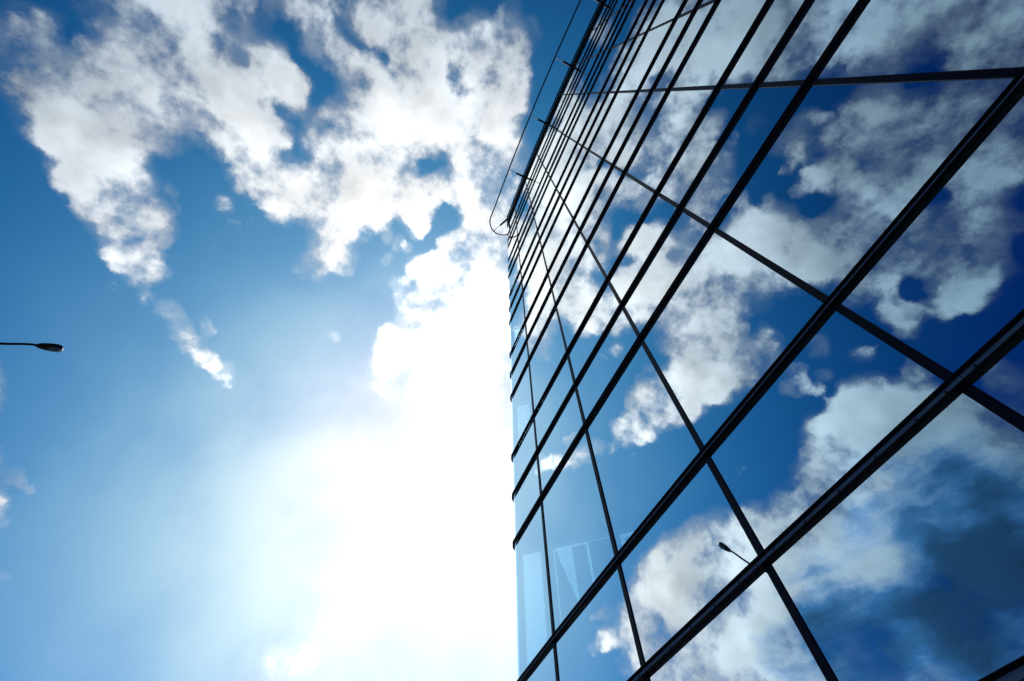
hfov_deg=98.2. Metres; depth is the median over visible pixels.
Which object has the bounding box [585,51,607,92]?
window pane
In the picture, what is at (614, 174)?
window pane
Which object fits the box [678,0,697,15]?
window pane
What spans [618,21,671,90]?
window pane
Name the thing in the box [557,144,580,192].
window pane
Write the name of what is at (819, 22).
window pane
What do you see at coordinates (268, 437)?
sky
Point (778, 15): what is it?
window pane
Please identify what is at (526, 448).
window pane
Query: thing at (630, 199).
window pane
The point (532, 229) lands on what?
window pane
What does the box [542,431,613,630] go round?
window pane
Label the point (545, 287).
window pane
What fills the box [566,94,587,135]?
window pane
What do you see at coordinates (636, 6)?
window pane
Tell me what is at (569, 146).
window pane
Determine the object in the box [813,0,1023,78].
window pane
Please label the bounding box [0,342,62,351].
street lamp
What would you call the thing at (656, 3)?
window pane
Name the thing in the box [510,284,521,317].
window pane
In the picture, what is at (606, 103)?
window pane
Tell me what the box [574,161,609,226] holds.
window pane
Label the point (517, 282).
window pane
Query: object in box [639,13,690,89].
window pane
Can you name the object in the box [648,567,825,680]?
window pane
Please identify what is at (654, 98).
window pane
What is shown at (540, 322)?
window pane
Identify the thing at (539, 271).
window pane
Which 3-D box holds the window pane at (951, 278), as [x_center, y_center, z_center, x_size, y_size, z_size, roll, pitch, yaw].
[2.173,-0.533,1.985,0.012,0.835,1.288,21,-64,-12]
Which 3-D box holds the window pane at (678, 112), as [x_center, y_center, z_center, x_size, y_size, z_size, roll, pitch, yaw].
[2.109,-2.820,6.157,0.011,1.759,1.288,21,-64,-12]
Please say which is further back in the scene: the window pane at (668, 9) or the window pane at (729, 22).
the window pane at (668, 9)
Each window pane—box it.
[508,0,631,271]
[509,253,519,292]
[509,272,520,303]
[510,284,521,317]
[510,296,523,348]
[511,324,525,368]
[511,343,527,392]
[512,364,532,449]
[513,419,535,488]
[514,457,539,535]
[515,503,551,677]
[519,218,536,263]
[521,233,538,275]
[522,242,540,287]
[523,251,546,317]
[524,644,555,680]
[526,276,549,334]
[527,291,553,354]
[529,309,564,409]
[534,180,554,226]
[535,356,572,446]
[538,190,558,235]
[538,389,582,490]
[540,196,561,244]
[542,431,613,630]
[543,203,571,268]
[548,222,577,283]
[549,136,566,175]
[551,139,574,185]
[552,232,584,301]
[555,566,639,680]
[556,246,604,347]
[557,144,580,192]
[560,147,586,198]
[564,151,600,215]
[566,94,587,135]
[568,283,618,378]
[569,94,598,140]
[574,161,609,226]
[576,309,636,419]
[578,94,605,143]
[581,167,620,239]
[583,93,613,147]
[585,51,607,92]
[587,343,699,551]
[588,175,652,274]
[589,93,634,156]
[590,44,622,91]
[602,39,632,91]
[604,92,648,162]
[609,195,675,299]
[610,34,643,90]
[612,0,644,46]
[614,91,664,169]
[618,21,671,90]
[620,459,756,661]
[623,211,706,332]
[626,90,712,189]
[627,0,652,39]
[637,0,660,34]
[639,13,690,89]
[643,231,822,444]
[648,0,682,29]
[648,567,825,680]
[653,2,713,88]
[659,88,748,203]
[671,0,765,87]
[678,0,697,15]
[682,86,799,222]
[697,0,709,6]
[709,309,943,549]
[715,78,1013,295]
[721,0,803,84]
[759,0,857,81]
[770,390,1023,680]
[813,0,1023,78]
[838,87,1023,372]
[969,332,1023,415]
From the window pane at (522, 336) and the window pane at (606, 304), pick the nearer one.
the window pane at (606, 304)
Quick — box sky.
[0,0,598,680]
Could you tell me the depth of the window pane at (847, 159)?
2.87 m
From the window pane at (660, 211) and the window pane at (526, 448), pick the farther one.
the window pane at (526, 448)
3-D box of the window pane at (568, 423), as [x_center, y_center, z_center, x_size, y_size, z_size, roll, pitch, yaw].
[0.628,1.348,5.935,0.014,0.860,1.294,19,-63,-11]
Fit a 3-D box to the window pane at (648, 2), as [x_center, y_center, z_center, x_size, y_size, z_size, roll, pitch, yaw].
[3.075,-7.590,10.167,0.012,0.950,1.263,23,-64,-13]
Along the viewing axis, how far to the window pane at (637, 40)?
9.96 m
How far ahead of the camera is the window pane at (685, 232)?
4.80 m
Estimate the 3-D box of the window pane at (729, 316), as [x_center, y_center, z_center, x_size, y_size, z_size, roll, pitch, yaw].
[1.637,-0.117,3.669,0.013,1.733,1.281,20,-64,-12]
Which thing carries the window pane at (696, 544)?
in the office building
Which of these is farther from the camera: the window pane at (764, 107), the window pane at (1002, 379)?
the window pane at (764, 107)
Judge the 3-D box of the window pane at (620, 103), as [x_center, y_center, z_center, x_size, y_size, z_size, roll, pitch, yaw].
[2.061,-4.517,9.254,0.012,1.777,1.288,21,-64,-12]
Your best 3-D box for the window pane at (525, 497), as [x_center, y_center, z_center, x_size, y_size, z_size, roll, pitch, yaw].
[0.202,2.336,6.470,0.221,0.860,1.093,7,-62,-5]
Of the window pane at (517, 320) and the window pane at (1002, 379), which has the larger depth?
the window pane at (517, 320)
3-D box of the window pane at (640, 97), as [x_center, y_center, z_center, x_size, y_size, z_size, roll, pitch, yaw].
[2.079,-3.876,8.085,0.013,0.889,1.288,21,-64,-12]
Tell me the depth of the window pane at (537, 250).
12.19 m
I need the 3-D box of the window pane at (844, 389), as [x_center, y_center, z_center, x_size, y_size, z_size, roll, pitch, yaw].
[1.656,0.501,2.544,0.011,0.835,1.281,20,-64,-12]
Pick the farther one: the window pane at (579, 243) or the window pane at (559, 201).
the window pane at (559, 201)
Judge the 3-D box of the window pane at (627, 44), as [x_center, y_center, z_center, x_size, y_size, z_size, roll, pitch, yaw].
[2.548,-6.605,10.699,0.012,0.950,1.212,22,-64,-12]
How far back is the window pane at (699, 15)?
6.80 m
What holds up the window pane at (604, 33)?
in the office building
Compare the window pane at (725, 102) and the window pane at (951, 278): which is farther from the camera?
the window pane at (725, 102)
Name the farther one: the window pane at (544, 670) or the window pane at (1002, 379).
the window pane at (544, 670)
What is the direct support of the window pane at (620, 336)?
in the office building
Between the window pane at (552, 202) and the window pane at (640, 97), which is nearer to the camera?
the window pane at (640, 97)
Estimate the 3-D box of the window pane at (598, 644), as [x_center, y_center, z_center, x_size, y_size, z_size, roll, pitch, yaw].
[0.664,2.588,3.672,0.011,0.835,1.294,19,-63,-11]
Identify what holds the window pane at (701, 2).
in the office building
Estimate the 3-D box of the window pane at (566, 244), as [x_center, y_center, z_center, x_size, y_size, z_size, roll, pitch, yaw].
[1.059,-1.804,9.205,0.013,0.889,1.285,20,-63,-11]
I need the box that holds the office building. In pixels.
[489,0,1023,680]
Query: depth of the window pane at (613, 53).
11.93 m
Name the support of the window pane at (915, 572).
in the office building
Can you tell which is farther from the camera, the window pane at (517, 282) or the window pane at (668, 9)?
the window pane at (517, 282)
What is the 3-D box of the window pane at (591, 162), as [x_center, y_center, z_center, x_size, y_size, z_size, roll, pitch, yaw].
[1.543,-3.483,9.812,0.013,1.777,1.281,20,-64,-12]
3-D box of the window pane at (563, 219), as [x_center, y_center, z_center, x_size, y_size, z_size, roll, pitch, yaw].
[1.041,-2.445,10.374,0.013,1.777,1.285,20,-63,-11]
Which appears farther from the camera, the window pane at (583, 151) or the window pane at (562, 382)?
the window pane at (583, 151)
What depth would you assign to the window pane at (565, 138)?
14.24 m
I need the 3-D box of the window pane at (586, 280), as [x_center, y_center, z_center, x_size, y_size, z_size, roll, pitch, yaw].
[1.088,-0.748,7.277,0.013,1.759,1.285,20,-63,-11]
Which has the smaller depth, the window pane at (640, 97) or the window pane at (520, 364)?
the window pane at (640, 97)
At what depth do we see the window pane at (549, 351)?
7.79 m
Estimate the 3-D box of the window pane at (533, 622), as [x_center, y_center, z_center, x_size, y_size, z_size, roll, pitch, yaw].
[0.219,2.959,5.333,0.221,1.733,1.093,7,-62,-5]
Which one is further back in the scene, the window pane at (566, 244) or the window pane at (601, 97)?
the window pane at (601, 97)
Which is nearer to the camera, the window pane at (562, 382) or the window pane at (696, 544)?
the window pane at (696, 544)
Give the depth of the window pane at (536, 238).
13.01 m
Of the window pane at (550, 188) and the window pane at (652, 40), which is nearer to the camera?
the window pane at (652, 40)
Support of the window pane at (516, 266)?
in the office building
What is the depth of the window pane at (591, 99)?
12.46 m
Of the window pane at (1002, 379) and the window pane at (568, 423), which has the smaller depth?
the window pane at (1002, 379)
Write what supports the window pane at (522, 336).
in the office building
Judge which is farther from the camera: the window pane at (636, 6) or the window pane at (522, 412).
the window pane at (636, 6)
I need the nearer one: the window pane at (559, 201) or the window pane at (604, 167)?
the window pane at (604, 167)
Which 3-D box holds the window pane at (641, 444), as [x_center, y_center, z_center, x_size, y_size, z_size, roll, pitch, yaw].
[1.136,0.922,4.231,0.011,1.733,1.285,20,-63,-11]
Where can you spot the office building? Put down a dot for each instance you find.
(767, 318)

